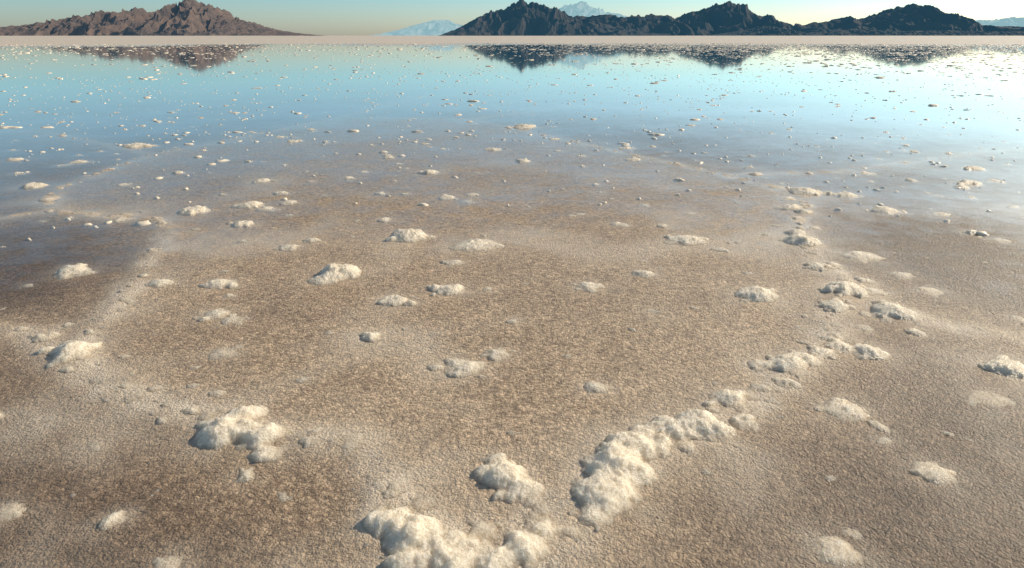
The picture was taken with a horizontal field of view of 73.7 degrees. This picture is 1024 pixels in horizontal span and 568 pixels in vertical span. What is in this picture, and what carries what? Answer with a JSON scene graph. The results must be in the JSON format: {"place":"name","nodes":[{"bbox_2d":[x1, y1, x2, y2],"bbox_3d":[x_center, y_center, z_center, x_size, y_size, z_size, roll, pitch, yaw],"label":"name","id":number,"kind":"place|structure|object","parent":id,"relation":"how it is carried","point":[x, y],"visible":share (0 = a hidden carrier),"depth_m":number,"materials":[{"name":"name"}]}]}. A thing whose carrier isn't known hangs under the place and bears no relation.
{"place":"outdoors","nodes":[
{"label":"outdoors","id":0,"kind":"place"},
{"bbox_2d":[0,0,323,35],"bbox_3d":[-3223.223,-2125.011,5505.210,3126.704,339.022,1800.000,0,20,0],"label":"mountain range","id":1,"kind":"structure","parent":0,"point":[189,18],"depth_m":5088.43,"materials":[{"name":"brown stone"}]},
{"bbox_2d":[0,36,1023,567],"bbox_3d":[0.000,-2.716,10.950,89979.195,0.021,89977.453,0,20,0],"label":"salt flat ground","id":2,"kind":"structure","parent":0,"point":[438,434],"depth_m":2.82,"materials":[{"name":"beige sand"}]},
{"bbox_2d":[0,99,1023,567],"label":"salt mounds","id":3,"kind":"object","parent":2,"relation":"on","point":[618,471],"visible":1,"depth_m":2.25,"materials":[{"name":"white stone"}]},
{"bbox_2d":[0,44,1023,190],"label":"shallow water","id":4,"kind":"structure","parent":0,"point":[818,118],"depth_m":13.96,"materials":[{"name":"liquid"}]},
{"bbox_2d":[0,68,1018,240],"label":"salt grains","id":5,"kind":"object","parent":4,"relation":"on","point":[147,222],"visible":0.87,"depth_m":7.56},
{"bbox_2d":[0,43,1023,165],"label":"floating salt crumbs","id":6,"kind":"object","parent":4,"relation":"on","point":[749,45],"visible":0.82,"depth_m":50.98,"materials":[{"name":"white"}]},
{"bbox_2d":[0,0,1023,35],"label":"sky","id":7,"kind":"structure","parent":0,"point":[314,17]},
{"bbox_2d":[438,0,671,35],"bbox_3d":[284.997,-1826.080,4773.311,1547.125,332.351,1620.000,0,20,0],"label":"mountain range","id":8,"kind":"structure","parent":0,"point":[521,18],"depth_m":4336.07,"materials":[{"name":"stone"}]},
{"bbox_2d":[370,1,1023,35],"bbox_3d":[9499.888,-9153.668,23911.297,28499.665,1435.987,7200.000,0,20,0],"label":"distant mountain","id":9,"kind":"structure","parent":0,"point":[441,27],"depth_m":22991.62,"materials":[{"name":"stone"}]},
{"bbox_2d":[575,1,1023,35],"bbox_3d":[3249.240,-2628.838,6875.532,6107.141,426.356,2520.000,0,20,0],"label":"mountain range","id":10,"kind":"structure","parent":0,"point":[726,17],"depth_m":6481.29,"materials":[{"name":"grey stone"}]},
{"bbox_2d":[706,26,1023,35],"bbox_3d":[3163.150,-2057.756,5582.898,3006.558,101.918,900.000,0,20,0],"label":"foothills","id":11,"kind":"structure","parent":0,"point":[767,31],"depth_m":5381.35,"materials":[{"name":"grey stone"}]}
]}

